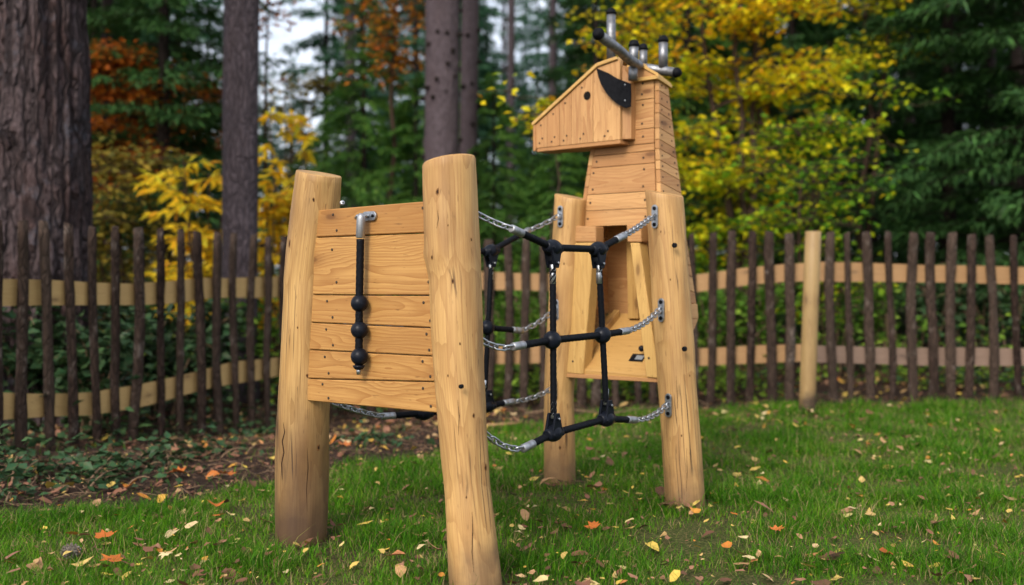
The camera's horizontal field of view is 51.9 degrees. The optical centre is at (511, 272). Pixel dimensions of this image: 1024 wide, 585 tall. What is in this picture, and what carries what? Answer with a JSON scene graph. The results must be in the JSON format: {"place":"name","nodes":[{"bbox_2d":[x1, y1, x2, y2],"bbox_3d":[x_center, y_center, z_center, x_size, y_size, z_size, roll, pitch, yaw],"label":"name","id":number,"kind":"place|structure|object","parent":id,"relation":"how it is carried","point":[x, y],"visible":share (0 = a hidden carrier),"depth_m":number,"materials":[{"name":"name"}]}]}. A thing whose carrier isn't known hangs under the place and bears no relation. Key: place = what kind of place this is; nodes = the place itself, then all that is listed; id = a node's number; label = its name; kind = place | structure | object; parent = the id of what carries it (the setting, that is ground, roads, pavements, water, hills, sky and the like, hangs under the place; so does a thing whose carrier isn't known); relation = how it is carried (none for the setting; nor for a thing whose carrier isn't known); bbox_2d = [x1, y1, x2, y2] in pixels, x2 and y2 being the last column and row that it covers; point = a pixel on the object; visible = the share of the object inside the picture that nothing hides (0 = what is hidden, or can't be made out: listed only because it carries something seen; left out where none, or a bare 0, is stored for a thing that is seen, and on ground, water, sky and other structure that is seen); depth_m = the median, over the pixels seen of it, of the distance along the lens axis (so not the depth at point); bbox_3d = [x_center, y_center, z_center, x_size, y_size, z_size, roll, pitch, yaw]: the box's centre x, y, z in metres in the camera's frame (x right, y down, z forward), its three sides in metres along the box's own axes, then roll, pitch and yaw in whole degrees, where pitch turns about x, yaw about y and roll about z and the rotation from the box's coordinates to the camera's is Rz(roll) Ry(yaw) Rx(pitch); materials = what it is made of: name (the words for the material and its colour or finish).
{"place":"outdoors","nodes":[
{"label":"outdoors","id":0,"kind":"place"},
{"bbox_2d":[0,274,1023,584],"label":"ground","id":1,"kind":"structure","parent":0,"point":[680,536],"depth_m":4.16,"materials":[{"name":"plant"}]},
{"bbox_2d":[0,423,74,482],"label":"bramble","id":2,"kind":"object","parent":1,"relation":"on","point":[22,459],"visible":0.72,"depth_m":4.40,"materials":[{"name":"green plant"}]},
{"bbox_2d":[0,0,92,426],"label":"pine tree","id":3,"kind":"object","parent":1,"relation":"on","point":[45,132],"visible":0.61,"depth_m":6.23,"materials":[{"name":"brown plant"}]},
{"bbox_2d":[2,305,120,393],"bbox_3d":[-2.917,0.484,6.187,0.986,0.892,0.952,0,0,0],"label":"bush","id":4,"kind":"object","parent":1,"relation":"on","point":[34,351],"visible":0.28,"depth_m":6.11,"materials":[{"name":"green plant"}]},
{"bbox_2d":[0,438,129,503],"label":"bramble","id":5,"kind":"object","parent":1,"relation":"on","point":[100,483],"visible":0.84,"depth_m":4.19,"materials":[{"name":"green plant"}]},
{"bbox_2d":[60,543,81,559],"bbox_3d":[-1.325,0.837,3.162,0.063,0.050,0.052,0,0,0],"label":"pine cone","id":6,"kind":"object","parent":1,"relation":"on","point":[72,548],"visible":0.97,"depth_m":3.15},
{"bbox_2d":[35,421,146,479],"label":"bramble","id":7,"kind":"object","parent":1,"relation":"on","point":[68,458],"visible":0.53,"depth_m":4.53,"materials":[{"name":"green plant"}]},
{"bbox_2d":[30,305,168,432],"bbox_3d":[-2.359,0.568,6.162,0.770,0.775,0.905,0,0,0],"label":"bush","id":8,"kind":"object","parent":1,"relation":"on","point":[84,368],"visible":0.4,"depth_m":5.98,"materials":[{"name":"green plant"}]},
{"bbox_2d":[98,0,112,319],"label":"thin tree","id":9,"kind":"object","parent":1,"relation":"on","point":[103,34],"visible":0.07,"depth_m":13.93,"materials":[{"name":"brown plant"}]},
{"bbox_2d":[48,431,212,492],"bbox_3d":[-1.624,0.799,4.414,0.706,0.236,0.483,0,0,0],"label":"bramble","id":10,"kind":"object","parent":1,"relation":"on","point":[166,434],"visible":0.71,"depth_m":4.41,"materials":[{"name":"green plant"}]},
{"bbox_2d":[87,0,189,316],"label":"spruce tree","id":11,"kind":"object","parent":1,"relation":"on","point":[94,4],"visible":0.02,"depth_m":15.46,"materials":[{"name":"green plant"}]},
{"bbox_2d":[73,432,212,475],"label":"bramble","id":12,"kind":"object","parent":1,"relation":"on","point":[151,454],"visible":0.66,"depth_m":4.82,"materials":[{"name":"green plant"}]},
{"bbox_2d":[89,29,206,275],"bbox_3d":[-4.138,-0.728,11.011,1.822,3.365,1.829,0,0,-17],"label":"beech tree","id":13,"kind":"object","parent":1,"relation":"on","point":[133,93],"visible":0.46,"depth_m":10.82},
{"bbox_2d":[92,129,211,331],"bbox_3d":[-3.602,-0.136,9.492,2.075,2.210,1.797,0,0,0],"label":"beech tree","id":14,"kind":"object","parent":1,"relation":"on","point":[111,164],"visible":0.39,"depth_m":9.43,"materials":[{"name":"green plant"}]},
{"bbox_2d":[97,304,230,422],"bbox_3d":[-2.456,0.545,6.850,1.211,0.869,0.761,0,0,34],"label":"bush","id":15,"kind":"object","parent":1,"relation":"on","point":[169,348],"visible":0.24,"depth_m":6.82,"materials":[{"name":"green plant"}]},
{"bbox_2d":[87,1,260,280],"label":"spruce tree","id":16,"kind":"object","parent":1,"relation":"on","point":[170,47],"visible":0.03,"depth_m":18.60,"materials":[{"name":"green plant"}]},
{"bbox_2d":[0,220,353,454],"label":"picket fence","id":17,"kind":"object","parent":1,"relation":"on","point":[23,292],"visible":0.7,"depth_m":5.83,"materials":[{"name":"brown wood"}]},
{"bbox_2d":[144,429,219,472],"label":"bramble","id":18,"kind":"object","parent":1,"relation":"on","point":[167,445],"visible":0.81,"depth_m":4.90,"materials":[{"name":"green plant"}]},
{"bbox_2d":[125,298,246,413],"bbox_3d":[-2.273,0.547,7.428,0.942,0.872,0.743,0,0,0],"label":"bush","id":19,"kind":"object","parent":1,"relation":"on","point":[241,322],"visible":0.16,"depth_m":7.32,"materials":[{"name":"green plant"}]},
{"bbox_2d":[87,0,294,350],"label":"spruce tree","id":20,"kind":"object","parent":1,"relation":"on","point":[161,24],"visible":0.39,"depth_m":10.84,"materials":[{"name":"green plant"}]},
{"bbox_2d":[122,0,272,254],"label":"spruce tree","id":21,"kind":"object","parent":1,"relation":"on","point":[217,33],"visible":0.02,"depth_m":23.32,"materials":[{"name":"green plant"}]},
{"bbox_2d":[130,155,265,365],"bbox_3d":[-2.603,-0.009,8.752,1.101,1.887,1.093,0,0,-27],"label":"chestnut sapling","id":22,"kind":"object","parent":1,"relation":"on","point":[182,206],"visible":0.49,"depth_m":8.59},
{"bbox_2d":[155,0,258,277],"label":"spruce tree","id":23,"kind":"object","parent":1,"relation":"on","point":[207,40],"visible":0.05,"depth_m":40.20,"materials":[{"name":"green plant"}]},
{"bbox_2d":[147,67,285,230],"bbox_3d":[-3.534,-0.684,12.021,1.464,3.215,1.311,0,0,23],"label":"beech tree","id":24,"kind":"object","parent":1,"relation":"on","point":[207,95],"visible":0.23,"depth_m":11.95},
{"bbox_2d":[165,225,272,351],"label":"chestnut sapling","id":25,"kind":"object","parent":1,"relation":"on","point":[260,255],"visible":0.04,"depth_m":9.25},
{"bbox_2d":[184,424,274,459],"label":"bramble","id":26,"kind":"object","parent":1,"relation":"on","point":[222,443],"visible":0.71,"depth_m":5.20,"materials":[{"name":"green plant"}]},
{"bbox_2d":[221,0,260,401],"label":"pine tree","id":27,"kind":"object","parent":1,"relation":"on","point":[240,158],"visible":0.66,"depth_m":7.80,"materials":[{"name":"brown plant"}]},
{"bbox_2d":[208,297,279,396],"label":"bush","id":28,"kind":"object","parent":1,"relation":"on","point":[260,336],"visible":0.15,"depth_m":7.93,"materials":[{"name":"green plant"}]},
{"bbox_2d":[258,67,280,265],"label":"spruce tree","id":29,"kind":"object","parent":1,"relation":"on","point":[260,106],"visible":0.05,"depth_m":27.98,"materials":[{"name":"green plant"}]},
{"bbox_2d":[258,86,284,254],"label":"spruce tree","id":30,"kind":"object","parent":1,"relation":"on","point":[268,110],"visible":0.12,"depth_m":32.99,"materials":[{"name":"green plant"}]},
{"bbox_2d":[258,182,292,357],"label":"chestnut sapling","id":31,"kind":"object","parent":1,"relation":"on","point":[273,214],"visible":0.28,"depth_m":9.10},
{"bbox_2d":[259,0,297,320],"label":"beech tree","id":32,"kind":"object","parent":1,"relation":"on","point":[267,18],"visible":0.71,"depth_m":12.01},
{"bbox_2d":[268,57,306,254],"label":"spruce tree","id":33,"kind":"object","parent":1,"relation":"on","point":[294,64],"visible":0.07,"depth_m":29.98,"materials":[{"name":"green plant"}]},
{"bbox_2d":[258,103,319,254],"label":"chestnut sapling","id":34,"kind":"object","parent":1,"relation":"on","point":[291,120],"visible":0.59,"depth_m":9.34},
{"bbox_2d":[258,68,355,253],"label":"birch tree","id":35,"kind":"object","parent":1,"relation":"on","point":[310,85],"visible":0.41,"depth_m":13.97,"materials":[{"name":"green plant"}]},
{"bbox_2d":[275,114,356,273],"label":"spruce tree","id":36,"kind":"object","parent":1,"relation":"on","point":[320,125],"visible":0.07,"depth_m":16.93,"materials":[{"name":"green plant"}]},
{"bbox_2d":[258,0,386,243],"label":"spruce tree","id":37,"kind":"object","parent":1,"relation":"on","point":[326,59],"visible":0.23,"depth_m":25.73,"materials":[{"name":"green plant"}]},
{"bbox_2d":[345,0,356,236],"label":"thin tree","id":38,"kind":"object","parent":1,"relation":"on","point":[349,34],"visible":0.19,"depth_m":23.91,"materials":[{"name":"brown plant"}]},
{"bbox_2d":[287,0,424,295],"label":"spruce tree","id":39,"kind":"object","parent":1,"relation":"on","point":[339,131],"visible":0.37,"depth_m":12.91,"materials":[{"name":"green plant"}]},
{"bbox_2d":[307,0,420,206],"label":"spruce tree","id":40,"kind":"object","parent":1,"relation":"on","point":[343,37],"visible":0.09,"depth_m":26.82,"materials":[{"name":"green plant"}]},
{"bbox_2d":[327,0,424,295],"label":"beech tree","id":41,"kind":"object","parent":1,"relation":"on","point":[397,59],"visible":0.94,"depth_m":12.32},
{"bbox_2d":[329,417,435,447],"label":"bramble","id":42,"kind":"object","parent":1,"relation":"on","point":[383,435],"visible":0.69,"depth_m":5.54,"materials":[{"name":"green plant"}]},
{"bbox_2d":[275,154,501,584],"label":"panel frame","id":43,"kind":"object","parent":1,"relation":"on","point":[438,261],"visible":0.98,"depth_m":3.09,"materials":[{"name":"brown wood"}]},
{"bbox_2d":[351,211,376,374],"bbox_3d":[-0.446,0.061,3.135,0.073,0.488,0.056,0,0,40],"label":"hanging rope","id":44,"kind":"object","parent":43,"relation":"hanging from","point":[359,329],"visible":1,"depth_m":3.13,"materials":[{"name":"plastic"}]},
{"bbox_2d":[330,214,559,420],"bbox_3d":[-0.227,0.150,3.868,0.101,0.769,1.127,0,0,44],"label":"rope net","id":45,"kind":"object","parent":43,"relation":"attached to","point":[490,253],"visible":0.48,"depth_m":3.99,"materials":[{"name":"fabric"}]},
{"bbox_2d":[478,211,668,452],"bbox_3d":[0.253,0.156,3.444,0.149,0.749,1.102,0,0,37],"label":"rope net","id":46,"kind":"object","parent":43,"relation":"attached to","point":[552,339],"visible":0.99,"depth_m":3.25,"materials":[{"name":"fabric"}]},
{"bbox_2d":[359,71,424,295],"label":"spruce tree","id":47,"kind":"object","parent":1,"relation":"on","point":[411,138],"visible":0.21,"depth_m":12.48,"materials":[{"name":"green plant"}]},
{"bbox_2d":[356,0,490,187],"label":"spruce tree","id":48,"kind":"object","parent":1,"relation":"on","point":[417,51],"visible":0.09,"depth_m":28.92,"materials":[{"name":"green plant"}]},
{"bbox_2d":[419,0,463,233],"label":"pine tree","id":49,"kind":"object","parent":1,"relation":"on","point":[440,98],"visible":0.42,"depth_m":10.63,"materials":[{"name":"brown plant"}]},
{"bbox_2d":[374,1,514,193],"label":"spruce tree","id":50,"kind":"object","parent":1,"relation":"on","point":[483,30],"visible":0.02,"depth_m":32.20,"materials":[{"name":"green plant"}]},
{"bbox_2d":[368,0,522,234],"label":"spruce tree","id":51,"kind":"object","parent":1,"relation":"on","point":[485,11],"visible":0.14,"depth_m":25.60,"materials":[{"name":"green plant"}]},
{"bbox_2d":[393,60,513,295],"bbox_3d":[-0.957,-1.100,15.983,2.230,4.671,2.385,0,0,44],"label":"spruce tree","id":52,"kind":"object","parent":1,"relation":"on","point":[419,167],"visible":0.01,"depth_m":15.78,"materials":[{"name":"green plant"}]},
{"bbox_2d":[459,0,482,184],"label":"pine tree","id":53,"kind":"object","parent":1,"relation":"on","point":[470,60],"visible":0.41,"depth_m":11.51,"materials":[{"name":"brown plant"}]},
{"bbox_2d":[477,163,515,311],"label":"spruce tree","id":54,"kind":"object","parent":1,"relation":"on","point":[480,172],"visible":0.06,"depth_m":14.51,"materials":[{"name":"green plant"}]},
{"bbox_2d":[478,27,519,260],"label":"spruce tree","id":55,"kind":"object","parent":1,"relation":"on","point":[485,36],"visible":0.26,"depth_m":25.98,"materials":[{"name":"green plant"}]},
{"bbox_2d":[478,0,523,200],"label":"spruce tree","id":56,"kind":"object","parent":1,"relation":"on","point":[492,27],"visible":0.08,"depth_m":36.06,"materials":[{"name":"green plant"}]},
{"bbox_2d":[468,71,545,341],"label":"spruce tree","id":57,"kind":"object","parent":1,"relation":"on","point":[501,135],"visible":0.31,"depth_m":11.55,"materials":[{"name":"green plant"}]},
{"bbox_2d":[506,0,514,246],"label":"thin tree","id":58,"kind":"object","parent":1,"relation":"on","point":[511,44],"visible":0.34,"depth_m":21.93,"materials":[{"name":"brown plant"}]},
{"bbox_2d":[482,0,539,271],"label":"spruce tree","id":59,"kind":"object","parent":1,"relation":"on","point":[503,29],"visible":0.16,"depth_m":39.96,"materials":[{"name":"green plant"}]},
{"bbox_2d":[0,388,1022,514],"bbox_3d":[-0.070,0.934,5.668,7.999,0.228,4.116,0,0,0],"label":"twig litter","id":60,"kind":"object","parent":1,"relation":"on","point":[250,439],"visible":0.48,"depth_m":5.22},
{"bbox_2d":[0,391,1023,584],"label":"grass","id":61,"kind":"structure","parent":1,"relation":"on","point":[257,560],"depth_m":3.75,"materials":[{"name":"plant"}]},
{"bbox_2d":[0,321,1023,462],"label":"undergrowth","id":62,"kind":"object","parent":1,"relation":"on","point":[33,442],"visible":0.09,"depth_m":6.68,"materials":[{"name":"brown plant"}]},
{"bbox_2d":[0,401,1023,584],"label":"fallen leaves","id":63,"kind":"object","parent":1,"relation":"on","point":[654,545],"depth_m":3.45,"materials":[{"name":"plant"}]},
{"bbox_2d":[0,366,1023,547],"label":"leaf litter","id":64,"kind":"object","parent":1,"relation":"on","point":[212,472],"visible":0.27,"depth_m":5.59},
{"bbox_2d":[490,63,537,262],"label":"spruce tree","id":65,"kind":"object","parent":1,"relation":"on","point":[524,102],"visible":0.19,"depth_m":26.97,"materials":[{"name":"green plant"}]},
{"bbox_2d":[482,290,547,380],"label":"bush","id":66,"kind":"object","parent":1,"relation":"on","point":[501,335],"visible":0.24,"depth_m":8.50,"materials":[{"name":"green plant"}]},
{"bbox_2d":[474,71,559,238],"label":"maple sapling","id":67,"kind":"object","parent":1,"relation":"on","point":[543,102],"visible":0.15,"depth_m":7.82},
{"bbox_2d":[491,0,544,216],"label":"spruce tree","id":68,"kind":"object","parent":1,"relation":"on","point":[517,3],"visible":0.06,"depth_m":49.96,"materials":[{"name":"green plant"}]},
{"bbox_2d":[496,254,548,373],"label":"bush","id":69,"kind":"object","parent":1,"relation":"on","point":[532,295],"visible":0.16,"depth_m":9.04,"materials":[{"name":"green plant"}]},
{"bbox_2d":[487,107,563,322],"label":"spruce tree","id":70,"kind":"object","parent":1,"relation":"on","point":[533,157],"visible":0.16,"depth_m":12.77,"materials":[{"name":"green plant"}]},
{"bbox_2d":[506,0,561,218],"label":"spruce tree","id":71,"kind":"object","parent":1,"relation":"on","point":[529,46],"visible":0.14,"depth_m":41.95,"materials":[{"name":"green plant"}]},
{"bbox_2d":[515,0,569,193],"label":"spruce tree","id":72,"kind":"object","parent":1,"relation":"on","point":[525,39],"visible":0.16,"depth_m":32.85,"materials":[{"name":"green plant"}]},
{"bbox_2d":[518,0,571,172],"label":"spruce tree","id":73,"kind":"object","parent":1,"relation":"on","point":[540,44],"visible":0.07,"depth_m":36.12,"materials":[{"name":"green plant"}]},
{"bbox_2d":[520,39,579,246],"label":"spruce tree","id":74,"kind":"object","parent":1,"relation":"on","point":[546,68],"visible":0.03,"depth_m":25.91,"materials":[{"name":"green plant"}]},
{"bbox_2d":[496,152,608,341],"bbox_3d":[0.525,-0.348,11.206,1.549,3.013,1.656,0,0,-25],"label":"spruce tree","id":75,"kind":"object","parent":1,"relation":"on","point":[573,158],"visible":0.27,"depth_m":11.15,"materials":[{"name":"green plant"}]},
{"bbox_2d":[548,0,556,214],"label":"thin tree","id":76,"kind":"object","parent":1,"relation":"on","point":[552,45],"visible":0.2,"depth_m":23.92,"materials":[{"name":"brown plant"}]},
{"bbox_2d":[520,0,630,307],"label":"spruce tree","id":77,"kind":"object","parent":1,"relation":"on","point":[592,24],"visible":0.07,"depth_m":12.04,"materials":[{"name":"green plant"}]},
{"bbox_2d":[144,286,1023,411],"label":"weeds","id":78,"kind":"object","parent":1,"relation":"on","point":[515,382],"visible":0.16,"depth_m":7.87,"materials":[{"name":"green plant"}]},
{"bbox_2d":[511,0,708,293],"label":"spruce tree","id":79,"kind":"object","parent":1,"relation":"on","point":[555,72],"visible":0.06,"depth_m":15.48,"materials":[{"name":"green plant"}]},
{"bbox_2d":[532,8,704,509],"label":"deer tower","id":80,"kind":"structure","parent":1,"relation":"on","point":[612,113],"depth_m":4.13,"materials":[{"name":"wood"}]},
{"bbox_2d":[555,0,743,197],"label":"maple tree","id":81,"kind":"object","parent":1,"relation":"on","point":[627,26],"visible":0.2,"depth_m":10.22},
{"bbox_2d":[577,0,809,266],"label":"spruce tree","id":82,"kind":"object","parent":1,"relation":"on","point":[709,51],"visible":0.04,"depth_m":18.85,"materials":[{"name":"green plant"}]},
{"bbox_2d":[366,230,1023,410],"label":"picket fence","id":83,"kind":"object","parent":1,"relation":"on","point":[950,356],"visible":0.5,"depth_m":7.18,"materials":[{"name":"brown wood"}]},
{"bbox_2d":[642,0,803,337],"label":"spruce tree","id":84,"kind":"object","parent":1,"relation":"on","point":[704,105],"visible":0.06,"depth_m":13.96,"materials":[{"name":"green plant"}]},
{"bbox_2d":[695,261,795,383],"bbox_3d":[1.583,0.407,8.268,1.061,1.005,0.843,0,0,-26],"label":"bush","id":85,"kind":"object","parent":1,"relation":"on","point":[721,300],"visible":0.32,"depth_m":8.19,"materials":[{"name":"green plant"}]},
{"bbox_2d":[717,260,802,381],"bbox_3d":[1.937,0.397,8.548,0.856,1.001,0.718,0,0,-32],"label":"bush","id":86,"kind":"object","parent":1,"relation":"on","point":[761,317],"visible":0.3,"depth_m":8.49,"materials":[{"name":"green plant"}]},
{"bbox_2d":[567,0,963,363],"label":"maple tree","id":87,"kind":"object","parent":1,"relation":"on","point":[756,93],"visible":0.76,"depth_m":9.73,"materials":[{"name":"plant"}]},
{"bbox_2d":[675,4,878,287],"bbox_3d":[5.358,-5.879,21.213,5.256,13.678,5.201,0,0,-19],"label":"spruce tree","id":88,"kind":"object","parent":1,"relation":"on","point":[750,53],"visible":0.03,"depth_m":21.13,"materials":[{"name":"green plant"}]},
{"bbox_2d":[692,0,898,333],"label":"spruce tree","id":89,"kind":"object","parent":1,"relation":"on","point":[793,23],"visible":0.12,"depth_m":14.91,"materials":[{"name":"green plant"}]},
{"bbox_2d":[799,231,820,411],"bbox_3d":[1.872,0.378,6.620,0.141,1.275,0.104,0,0,0],"label":"fence post","id":90,"kind":"object","parent":1,"relation":"on","point":[809,334],"visible":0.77,"depth_m":6.58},
{"bbox_2d":[697,103,925,375],"bbox_3d":[2.489,-0.188,8.806,1.764,2.355,1.888,0,0,0],"label":"maple tree","id":91,"kind":"object","parent":1,"relation":"on","point":[800,133],"visible":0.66,"depth_m":8.66,"materials":[{"name":"plant"}]},
{"bbox_2d":[795,281,883,378],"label":"bush","id":92,"kind":"object","parent":1,"relation":"on","point":[855,303],"visible":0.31,"depth_m":8.84,"materials":[{"name":"green plant"}]},
{"bbox_2d":[769,0,954,345],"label":"maple tree","id":93,"kind":"object","parent":1,"relation":"on","point":[873,3],"visible":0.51,"depth_m":11.44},
{"bbox_2d":[756,0,999,334],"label":"spruce tree","id":94,"kind":"object","parent":1,"relation":"on","point":[834,152],"visible":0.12,"depth_m":14.39,"materials":[{"name":"green plant"}]},
{"bbox_2d":[838,282,927,376],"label":"bush","id":95,"kind":"object","parent":1,"relation":"on","point":[879,319],"visible":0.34,"depth_m":8.91,"materials":[{"name":"green plant"}]},
{"bbox_2d":[758,0,1010,310],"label":"spruce tree","id":96,"kind":"object","parent":1,"relation":"on","point":[890,118],"visible":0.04,"depth_m":18.56,"materials":[{"name":"green plant"}]},
{"bbox_2d":[778,0,1023,347],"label":"spruce tree","id":97,"kind":"object","parent":1,"relation":"on","point":[947,63],"visible":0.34,"depth_m":11.32,"materials":[{"name":"green plant"}]},
{"bbox_2d":[834,0,1023,347],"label":"spruce tree","id":98,"kind":"object","parent":1,"relation":"on","point":[983,224],"visible":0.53,"depth_m":10.37,"materials":[{"name":"green plant"}]},
{"bbox_2d":[878,1,1010,302],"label":"spruce tree","id":99,"kind":"object","parent":1,"relation":"on","point":[958,125],"visible":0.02,"depth_m":21.71,"materials":[{"name":"green plant"}]},
{"bbox_2d":[893,256,1001,369],"bbox_3d":[3.716,0.367,9.337,0.878,1.060,1.170,0,0,0],"label":"bush","id":100,"kind":"object","parent":1,"relation":"on","point":[919,292],"visible":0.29,"depth_m":9.12,"materials":[{"name":"green plant"}]},
{"bbox_2d":[919,282,1023,369],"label":"bush","id":101,"kind":"object","parent":1,"relation":"on","point":[1002,312],"visible":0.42,"depth_m":9.11,"materials":[{"name":"green plant"}]},
{"bbox_2d":[959,5,1010,229],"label":"spruce tree","id":102,"kind":"object","parent":1,"relation":"on","point":[1003,60],"visible":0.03,"depth_m":20.66,"materials":[{"name":"green plant"}]},
{"bbox_2d":[976,0,995,341],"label":"thin tree","id":103,"kind":"object","parent":1,"relation":"on","point":[991,63],"visible":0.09,"depth_m":12.43,"materials":[{"name":"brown plant"}]},
{"bbox_2d":[1011,0,1023,287],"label":"thin tree","id":104,"kind":"object","parent":1,"relation":"on","point":[1016,59],"visible":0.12,"depth_m":14.93,"materials":[{"name":"green plant"}]},
{"bbox_2d":[125,0,967,267],"label":"sky","id":105,"kind":"structure","parent":0,"point":[304,29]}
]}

